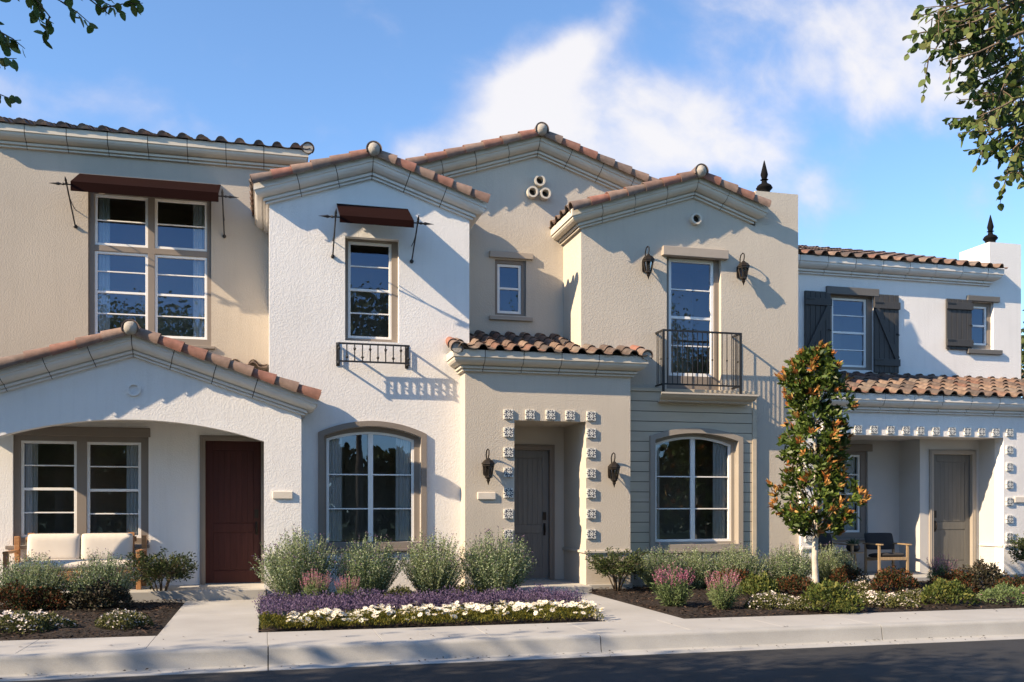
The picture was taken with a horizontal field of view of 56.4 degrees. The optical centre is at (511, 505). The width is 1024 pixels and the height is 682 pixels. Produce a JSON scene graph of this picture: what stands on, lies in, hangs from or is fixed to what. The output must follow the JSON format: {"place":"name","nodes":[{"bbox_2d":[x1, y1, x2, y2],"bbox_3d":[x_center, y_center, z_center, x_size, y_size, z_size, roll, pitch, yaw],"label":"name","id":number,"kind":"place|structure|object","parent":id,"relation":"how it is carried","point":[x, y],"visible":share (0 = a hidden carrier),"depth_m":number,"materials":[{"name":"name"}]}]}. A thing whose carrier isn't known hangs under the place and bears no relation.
{"place":"outdoors","nodes":[
{"label":"outdoors","id":0,"kind":"place"},
{"bbox_2d":[0,598,185,640],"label":"bark mulch","id":1,"kind":"object","parent":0,"point":[151,628],"visible":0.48,"depth_m":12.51,"materials":[{"name":"brown wood"}]},
{"bbox_2d":[0,579,51,612],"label":"rust shrub","id":2,"kind":"object","parent":1,"relation":"on","point":[5,594],"visible":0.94,"depth_m":13.22,"materials":[{"name":"red plant"}]},
{"bbox_2d":[0,549,71,609],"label":"lavender shrub","id":3,"kind":"object","parent":1,"relation":"on","point":[27,576],"visible":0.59,"depth_m":13.62,"materials":[{"name":"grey plant"}]},
{"bbox_2d":[0,608,77,635],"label":"flower patch","id":4,"kind":"object","parent":1,"relation":"on","point":[22,618],"visible":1,"depth_m":11.16,"materials":[{"name":"white plant"}]},
{"bbox_2d":[18,585,68,611],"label":"rust shrub","id":5,"kind":"object","parent":1,"relation":"on","point":[56,595],"visible":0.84,"depth_m":13.37,"materials":[{"name":"red plant"}]},
{"bbox_2d":[54,590,82,606],"bbox_3d":[-6.548,1.359,14.139,0.498,0.271,0.576,0,0,-14],"label":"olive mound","id":6,"kind":"object","parent":1,"relation":"on","point":[69,595],"visible":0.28,"depth_m":14.02,"materials":[{"name":"green plant"}]},
{"bbox_2d":[66,577,133,611],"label":"bronze shrub","id":7,"kind":"object","parent":1,"relation":"on","point":[95,595],"visible":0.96,"depth_m":13.38,"materials":[{"name":"brown plant"}]},
{"bbox_2d":[59,548,142,607],"bbox_3d":[-5.992,1.049,13.918,1.145,0.886,1.139,0,0,-22],"label":"lavender shrub","id":8,"kind":"object","parent":1,"relation":"on","point":[87,576],"visible":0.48,"depth_m":13.81,"materials":[{"name":"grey plant"}]},
{"bbox_2d":[94,608,153,630],"bbox_3d":[-4.749,1.379,11.688,0.664,0.258,0.928,0,0,-39],"label":"flower patch","id":9,"kind":"object","parent":1,"relation":"on","point":[132,618],"visible":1,"depth_m":11.55,"materials":[{"name":"white plant"}]},
{"bbox_2d":[122,546,198,590],"bbox_3d":[-5.525,1.072,14.977,1.153,0.845,1.135,0,0,-14],"label":"dark shrub","id":10,"kind":"object","parent":1,"relation":"on","point":[172,568],"visible":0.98,"depth_m":14.83,"materials":[{"name":"green plant"}]},
{"bbox_2d":[0,116,490,603],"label":"town house","id":11,"kind":"structure","parent":0,"point":[179,376],"depth_m":16.43,"materials":[{"name":"beige paint"}]},
{"bbox_2d":[2,532,146,589],"bbox_3d":[-6.976,0.897,15.331,2.008,0.895,0.814,0,0,-14],"label":"garden sofa","id":12,"kind":"object","parent":11,"relation":"on","point":[63,547],"visible":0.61,"depth_m":15.45,"materials":[{"name":"white fabric"}]},
{"bbox_2d":[5,426,149,548],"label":"window","id":13,"kind":"structure","parent":11,"relation":"in","point":[78,480],"depth_m":16.03,"materials":[{"name":"white plastic"}]},
{"bbox_2d":[51,173,238,237],"bbox_3d":[-6.326,-5.336,16.593,3.050,0.967,0.920,0,0,-14],"label":"awning","id":14,"kind":"object","parent":11,"relation":"attached to","point":[140,187],"visible":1,"depth_m":16.40,"materials":[{"name":"red fabric"}]},
{"bbox_2d":[89,192,214,348],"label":"window","id":15,"kind":"structure","parent":11,"relation":"in","point":[150,257],"depth_m":17.41,"materials":[{"name":"white plastic"}]},
{"bbox_2d":[200,435,263,583],"bbox_3d":[-4.778,0.075,16.366,1.095,2.530,0.158,0,0,-14],"label":"door","id":16,"kind":"structure","parent":11,"relation":"in","point":[231,467],"depth_m":16.37,"materials":[{"name":"paint"}]},
{"bbox_2d":[273,491,292,498],"bbox_3d":[-3.726,-0.165,15.505,0.320,0.124,0.038,0,0,-14],"label":"address plaque","id":17,"kind":"object","parent":11,"relation":"attached to","point":[282,494],"visible":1,"depth_m":15.49,"materials":[{"name":"stone"}]},
{"bbox_2d":[345,238,397,342],"bbox_3d":[-2.571,-3.682,17.007,0.956,1.808,1.200,0,0,-14],"label":"window","id":18,"kind":"structure","parent":11,"relation":"in","point":[371,266],"depth_m":17.51,"materials":[{"name":"glass"}]},
{"bbox_2d":[318,421,426,551],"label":"window","id":19,"kind":"structure","parent":11,"relation":"in","point":[369,474],"depth_m":16.62,"materials":[{"name":"clear glass"}]},
{"bbox_2d":[320,203,432,262],"bbox_3d":[-2.280,-4.641,15.902,1.890,0.937,0.838,0,0,-14],"label":"awning","id":20,"kind":"object","parent":11,"relation":"attached to","point":[375,215],"visible":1,"depth_m":15.75,"materials":[{"name":"red fabric"}]},
{"bbox_2d":[158,592,682,635],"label":"path","id":21,"kind":"structure","parent":0,"point":[213,617],"depth_m":13.00,"materials":[{"name":"concrete"}]},
{"bbox_2d":[256,590,601,631],"bbox_3d":[-1.462,1.493,14.099,4.375,0.073,4.725,0,0,-14],"label":"garden bed","id":22,"kind":"object","parent":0,"point":[447,623],"visible":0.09,"depth_m":11.97,"materials":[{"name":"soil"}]},
{"bbox_2d":[249,524,343,598],"bbox_3d":[-3.376,0.883,14.911,1.336,1.222,1.319,0,0,30],"label":"lavender shrub","id":23,"kind":"object","parent":22,"relation":"on","point":[285,573],"visible":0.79,"depth_m":14.72,"materials":[{"name":"green plant"}]},
{"bbox_2d":[298,566,331,600],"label":"salvia clump","id":24,"kind":"object","parent":22,"relation":"on","point":[313,586],"visible":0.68,"depth_m":14.02,"materials":[{"name":"pink plant"}]},
{"bbox_2d":[334,571,362,600],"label":"salvia clump","id":25,"kind":"object","parent":22,"relation":"on","point":[342,589],"visible":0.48,"depth_m":14.09,"materials":[{"name":"pink plant"}]},
{"bbox_2d":[331,532,407,597],"bbox_3d":[-2.239,0.953,15.167,1.223,1.082,1.284,0,0,-15],"label":"lavender shrub","id":26,"kind":"object","parent":22,"relation":"on","point":[371,571],"visible":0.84,"depth_m":15.03,"materials":[{"name":"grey plant"}]},
{"bbox_2d":[384,583,415,597],"bbox_3d":[-1.743,1.359,14.916,0.576,0.271,0.497,0,0,-39],"label":"olive mound","id":27,"kind":"object","parent":22,"relation":"on","point":[399,589],"visible":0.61,"depth_m":14.87,"materials":[{"name":"green plant"}]},
{"bbox_2d":[256,596,581,623],"bbox_3d":[-1.158,1.405,13.012,4.521,0.271,1.686,0,0,-14],"label":"lavender foliage","id":28,"kind":"object","parent":22,"relation":"on","point":[393,608],"visible":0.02,"depth_m":12.65,"materials":[{"name":"green plant"}]},
{"bbox_2d":[252,582,586,617],"bbox_3d":[-1.171,1.290,12.970,4.577,0.373,1.724,0,0,-14],"label":"lavender border","id":29,"kind":"object","parent":22,"relation":"on","point":[286,604],"visible":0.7,"depth_m":12.90,"materials":[{"name":"purple plant"}]},
{"bbox_2d":[259,599,603,628],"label":"daisy blossoms","id":30,"kind":"object","parent":22,"relation":"on","point":[479,606],"visible":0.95,"depth_m":12.24,"materials":[{"name":"white plant"}]},
{"bbox_2d":[288,600,601,624],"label":"daisy eyes","id":31,"kind":"object","parent":30,"relation":"attached to","point":[444,605],"visible":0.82,"depth_m":12.28},
{"bbox_2d":[397,527,474,596],"bbox_3d":[-1.255,0.918,15.452,1.227,1.150,1.256,0,0,17],"label":"lavender shrub","id":32,"kind":"object","parent":22,"relation":"on","point":[434,571],"visible":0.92,"depth_m":15.26,"materials":[{"name":"green plant"}]},
{"bbox_2d":[448,580,483,597],"bbox_3d":[-0.773,1.346,15.186,0.634,0.298,0.547,0,0,18],"label":"olive mound","id":33,"kind":"object","parent":22,"relation":"on","point":[468,586],"visible":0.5,"depth_m":15.17,"materials":[{"name":"green plant"}]},
{"bbox_2d":[456,527,538,593],"bbox_3d":[-0.236,0.912,15.612,1.293,1.164,1.375,0,0,33],"label":"lavender shrub","id":34,"kind":"object","parent":22,"relation":"on","point":[505,570],"visible":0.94,"depth_m":15.36,"materials":[{"name":"green plant"}]},
{"bbox_2d":[0,608,1023,655],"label":"sidewalk","id":35,"kind":"structure","parent":0,"point":[146,642],"depth_m":11.34,"materials":[{"name":"concrete"}]},
{"bbox_2d":[0,0,1023,368],"label":"sky","id":36,"kind":"structure","parent":0,"point":[825,93],"materials":[{"name":"blue"}]},
{"bbox_2d":[13,639,1023,681],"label":"road","id":37,"kind":"structure","parent":0,"point":[988,661],"depth_m":9.85,"materials":[{"name":"grey asphalt"}]},
{"bbox_2d":[206,570,965,668],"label":"ground","id":38,"kind":"structure","parent":0,"point":[260,582],"depth_m":23.17,"materials":[{"name":"beige concrete"}]},
{"bbox_2d":[0,618,1023,681],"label":"curb","id":39,"kind":"structure","parent":38,"relation":"on","point":[84,664],"depth_m":10.62,"materials":[{"name":"concrete"}]},
{"bbox_2d":[1021,310,1023,397],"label":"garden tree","id":40,"kind":"object","parent":38,"relation":"on","point":[1022,355],"visible":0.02,"depth_m":25.65,"materials":[{"name":"green plant"}]},
{"bbox_2d":[405,122,797,592],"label":"town house","id":41,"kind":"structure","parent":0,"point":[585,355],"depth_m":17.82,"materials":[{"name":"beige paint"}]},
{"bbox_2d":[477,492,495,499],"bbox_3d":[-0.436,-0.161,16.394,0.320,0.124,0.038,0,0,-14],"label":"address plaque","id":42,"kind":"object","parent":41,"relation":"attached to","point":[486,495],"visible":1,"depth_m":16.37,"materials":[{"name":"stone"}]},
{"bbox_2d":[482,448,494,484],"bbox_3d":[-0.409,-0.659,16.271,0.242,0.626,0.289,0,0,-14],"label":"wall lantern","id":43,"kind":"object","parent":41,"relation":"attached to","point":[488,463],"depth_m":16.21,"materials":[{"name":"brown metal"}]},
{"bbox_2d":[489,250,532,321],"bbox_3d":[-0.169,-4.126,18.581,0.842,1.284,1.310,0,0,-14],"label":"window","id":44,"kind":"structure","parent":41,"relation":"in","point":[510,276],"depth_m":18.11,"materials":[{"name":"white plastic"}]},
{"bbox_2d":[514,444,554,578],"bbox_3d":[0.253,0.130,17.973,1.115,2.540,0.158,0,0,-14],"label":"door","id":45,"kind":"structure","parent":41,"relation":"in","point":[534,465],"depth_m":18.03,"materials":[{"name":"grey paint"}]},
{"bbox_2d":[608,452,620,486],"bbox_3d":[1.796,-0.625,16.839,0.242,0.626,0.289,0,0,-14],"label":"wall lantern","id":46,"kind":"object","parent":41,"relation":"attached to","point":[613,475],"depth_m":16.78,"materials":[{"name":"brown metal"}]},
{"bbox_2d":[642,246,654,279],"bbox_3d":[2.480,-4.425,17.408,0.242,0.626,0.289,0,0,-14],"label":"wall lantern","id":47,"kind":"object","parent":41,"relation":"attached to","point":[648,259],"depth_m":17.35,"materials":[{"name":"brown metal"}]},
{"bbox_2d":[661,245,728,389],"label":"window","id":48,"kind":"structure","parent":41,"relation":"in","point":[692,273],"depth_m":18.48,"materials":[{"name":"white plastic"}]},
{"bbox_2d":[647,428,743,552],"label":"window","id":49,"kind":"structure","parent":41,"relation":"in","point":[692,472],"depth_m":18.07,"materials":[{"name":"clear glass"}]},
{"bbox_2d":[736,253,749,285],"bbox_3d":[4.329,-4.426,17.884,0.242,0.626,0.289,0,0,-14],"label":"wall lantern","id":50,"kind":"object","parent":41,"relation":"attached to","point":[742,267],"depth_m":17.83,"materials":[{"name":"brown metal"}]},
{"bbox_2d":[589,580,1023,618],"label":"bark mulch","id":51,"kind":"object","parent":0,"point":[709,613],"visible":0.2,"depth_m":14.15,"materials":[{"name":"brown wood"}]},
{"bbox_2d":[585,546,648,590],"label":"dark shrub","id":52,"kind":"object","parent":51,"relation":"on","point":[607,565],"visible":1,"depth_m":16.26,"materials":[{"name":"green plant"}]},
{"bbox_2d":[636,542,686,589],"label":"lavender shrub","id":53,"kind":"object","parent":51,"relation":"on","point":[661,562],"visible":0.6,"depth_m":16.72,"materials":[{"name":"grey plant"}]},
{"bbox_2d":[649,561,695,606],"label":"salvia clump","id":54,"kind":"object","parent":51,"relation":"on","point":[677,595],"visible":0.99,"depth_m":13.89,"materials":[{"name":"green plant"}]},
{"bbox_2d":[675,543,722,588],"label":"lavender shrub","id":55,"kind":"object","parent":51,"relation":"on","point":[700,565],"visible":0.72,"depth_m":16.89,"materials":[{"name":"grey plant"}]},
{"bbox_2d":[704,566,743,609],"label":"salvia clump","id":56,"kind":"object","parent":51,"relation":"on","point":[723,599],"visible":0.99,"depth_m":13.55,"materials":[{"name":"green plant"}]},
{"bbox_2d":[708,565,750,591],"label":"flowering shrub","id":57,"kind":"object","parent":51,"relation":"on","point":[743,574],"visible":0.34,"depth_m":16.29,"materials":[{"name":"pink plant"}]},
{"bbox_2d":[710,541,773,587],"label":"lavender shrub","id":58,"kind":"object","parent":51,"relation":"on","point":[745,562],"visible":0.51,"depth_m":16.77,"materials":[{"name":"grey plant"}]},
{"bbox_2d":[734,570,781,595],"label":"lime shrub","id":59,"kind":"object","parent":51,"relation":"on","point":[754,583],"visible":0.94,"depth_m":15.31,"materials":[{"name":"green plant"}]},
{"bbox_2d":[744,590,800,609],"bbox_3d":[3.789,1.366,13.820,0.830,0.289,1.166,0,0,18],"label":"flower patch","id":60,"kind":"object","parent":51,"relation":"on","point":[772,598],"visible":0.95,"depth_m":13.59,"materials":[{"name":"white plant"}]},
{"bbox_2d":[756,542,820,588],"bbox_3d":[4.953,1.062,16.920,1.092,0.861,1.136,0,0,-9],"label":"lavender shrub","id":61,"kind":"object","parent":51,"relation":"on","point":[787,563],"visible":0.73,"depth_m":16.81,"materials":[{"name":"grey plant"}]},
{"bbox_2d":[776,573,811,594],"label":"rust shrub","id":62,"kind":"object","parent":51,"relation":"on","point":[790,584],"visible":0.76,"depth_m":15.75,"materials":[{"name":"red plant"}]},
{"bbox_2d":[783,595,829,611],"bbox_3d":[4.163,1.385,13.581,0.714,0.243,0.581,0,0,-6],"label":"flower patch","id":63,"kind":"object","parent":51,"relation":"on","point":[798,602],"visible":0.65,"depth_m":13.40,"materials":[{"name":"green plant"}]},
{"bbox_2d":[766,340,870,583],"bbox_3d":[5.082,-0.609,16.030,1.632,4.260,1.729,0,0,12],"label":"magnolia tree","id":64,"kind":"object","parent":51,"relation":"on","point":[821,375],"visible":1,"depth_m":15.74,"materials":[{"name":"green plant"}]},
{"bbox_2d":[798,577,865,610],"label":"lime shrub","id":65,"kind":"object","parent":51,"relation":"on","point":[832,591],"visible":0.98,"depth_m":13.35,"materials":[{"name":"green plant"}]},
{"bbox_2d":[806,541,860,584],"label":"lavender shrub","id":66,"kind":"object","parent":51,"relation":"on","point":[826,568],"visible":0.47,"depth_m":17.35,"materials":[{"name":"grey plant"}]},
{"bbox_2d":[829,599,859,612],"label":"lime shrub","id":67,"kind":"object","parent":51,"relation":"on","point":[853,607],"visible":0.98,"depth_m":13.15,"materials":[{"name":"green plant"}]},
{"bbox_2d":[828,562,871,584],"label":"rust shrub","id":68,"kind":"object","parent":51,"relation":"on","point":[849,574],"visible":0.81,"depth_m":16.86,"materials":[{"name":"red plant"}]},
{"bbox_2d":[843,578,882,592],"bbox_3d":[6.007,1.372,16.377,0.664,0.273,1.130,0,0,26],"label":"flower patch","id":69,"kind":"object","parent":51,"relation":"on","point":[859,585],"visible":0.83,"depth_m":16.23,"materials":[{"name":"white plant"}]},
{"bbox_2d":[852,590,920,608],"bbox_3d":[5.433,1.379,14.181,0.664,0.258,1.249,0,0,-31],"label":"flower patch","id":70,"kind":"object","parent":51,"relation":"on","point":[888,599],"visible":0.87,"depth_m":13.96,"materials":[{"name":"white plant"}]},
{"bbox_2d":[866,563,922,592],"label":"rust shrub","id":71,"kind":"object","parent":51,"relation":"on","point":[893,578],"visible":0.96,"depth_m":15.70,"materials":[{"name":"red plant"}]},
{"bbox_2d":[893,587,951,602],"bbox_3d":[6.224,1.379,14.615,0.952,0.258,0.664,0,0,22],"label":"flower patch","id":72,"kind":"object","parent":51,"relation":"on","point":[915,594],"visible":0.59,"depth_m":14.46,"materials":[{"name":"white plant"}]},
{"bbox_2d":[925,554,957,581],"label":"salvia clump","id":73,"kind":"object","parent":51,"relation":"on","point":[946,567],"visible":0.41,"depth_m":17.15,"materials":[{"name":"purple plant"}]},
{"bbox_2d":[920,577,978,604],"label":"lime shrub","id":74,"kind":"object","parent":51,"relation":"on","point":[947,588],"visible":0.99,"depth_m":14.10,"materials":[{"name":"green plant"}]},
{"bbox_2d":[926,567,983,592],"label":"rust shrub","id":75,"kind":"object","parent":51,"relation":"on","point":[954,575],"visible":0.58,"depth_m":16.28,"materials":[{"name":"red plant"}]},
{"bbox_2d":[959,556,1009,590],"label":"bronze shrub","id":76,"kind":"object","parent":51,"relation":"on","point":[977,568],"visible":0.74,"depth_m":16.09,"materials":[{"name":"brown plant"}]},
{"bbox_2d":[976,582,1023,605],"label":"sage mound","id":77,"kind":"object","parent":51,"relation":"on","point":[987,593],"visible":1,"depth_m":14.31,"materials":[{"name":"green plant"}]},
{"bbox_2d":[991,574,1023,598],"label":"rust shrub","id":78,"kind":"object","parent":51,"relation":"on","point":[1016,582],"visible":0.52,"depth_m":15.41,"materials":[{"name":"red plant"}]},
{"bbox_2d":[798,215,1023,580],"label":"town house","id":79,"kind":"structure","parent":0,"point":[928,350],"depth_m":20.16,"materials":[{"name":"white paint"}]},
{"bbox_2d":[818,533,857,566],"bbox_3d":[6.430,0.987,19.231,0.666,0.831,0.776,0,0,-24],"label":"lounge chair","id":80,"kind":"object","parent":79,"relation":"on","point":[823,541],"visible":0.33,"depth_m":19.43,"materials":[{"name":"black fabric"}]},
{"bbox_2d":[818,444,872,541],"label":"window","id":81,"kind":"structure","parent":79,"relation":"in","point":[857,470],"depth_m":20.20,"materials":[{"name":"white plastic"}]},
{"bbox_2d":[826,286,878,370],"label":"window","id":82,"kind":"structure","parent":79,"relation":"in","point":[851,310],"depth_m":20.94,"materials":[{"name":"glass"}]},
{"bbox_2d":[842,551,863,567],"bbox_3d":[6.874,1.170,19.275,0.430,0.469,0.430,0,0,-14],"label":"side table","id":83,"kind":"object","parent":79,"relation":"on","point":[855,558],"visible":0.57,"depth_m":19.15,"materials":[{"name":"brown wood"}]},
{"bbox_2d":[846,538,859,551],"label":"potted plant","id":84,"kind":"object","parent":83,"relation":"on","point":[856,548],"visible":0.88,"depth_m":19.18,"materials":[{"name":"green plant"}]},
{"bbox_2d":[862,533,911,572],"bbox_3d":[7.633,0.987,19.438,0.666,0.831,0.776,0,0,-6],"label":"lounge chair","id":85,"kind":"object","parent":79,"relation":"on","point":[879,542],"visible":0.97,"depth_m":19.66,"materials":[{"name":"black fabric"}]},
{"bbox_2d":[929,449,976,571],"bbox_3d":[9.188,0.110,19.965,1.142,2.540,0.158,0,0,-14],"label":"door","id":86,"kind":"structure","parent":79,"relation":"in","point":[952,473],"depth_m":20.00,"materials":[{"name":"grey paint"}]},
{"bbox_2d":[966,295,1002,354],"bbox_3d":[10.307,-3.992,21.771,0.917,1.284,1.360,0,0,-14],"label":"window","id":87,"kind":"structure","parent":79,"relation":"in","point":[981,314],"depth_m":21.32,"materials":[{"name":"white plastic"}]},
{"bbox_2d":[1014,497,1023,502],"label":"address plaque","id":88,"kind":"object","parent":79,"relation":"attached to","point":[1018,499],"visible":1,"depth_m":19.46,"materials":[{"name":"stone"}]},
{"bbox_2d":[902,0,1023,210],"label":"street tree","id":89,"kind":"object","parent":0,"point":[971,23],"visible":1,"depth_m":6.00,"materials":[{"name":"green plant"}]},
{"bbox_2d":[1006,534,1023,563],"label":"dark shrub","id":90,"kind":"object","parent":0,"point":[1016,553],"visible":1,"depth_m":18.89,"materials":[{"name":"green plant"}]},
{"label":"lawn","id":91,"kind":"structure","parent":0,"visible":0},
{"bbox_2d":[0,0,143,106],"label":"street tree","id":92,"kind":"object","parent":91,"relation":"on","point":[7,44],"visible":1,"depth_m":4.63,"materials":[{"name":"green plant"}]}
]}

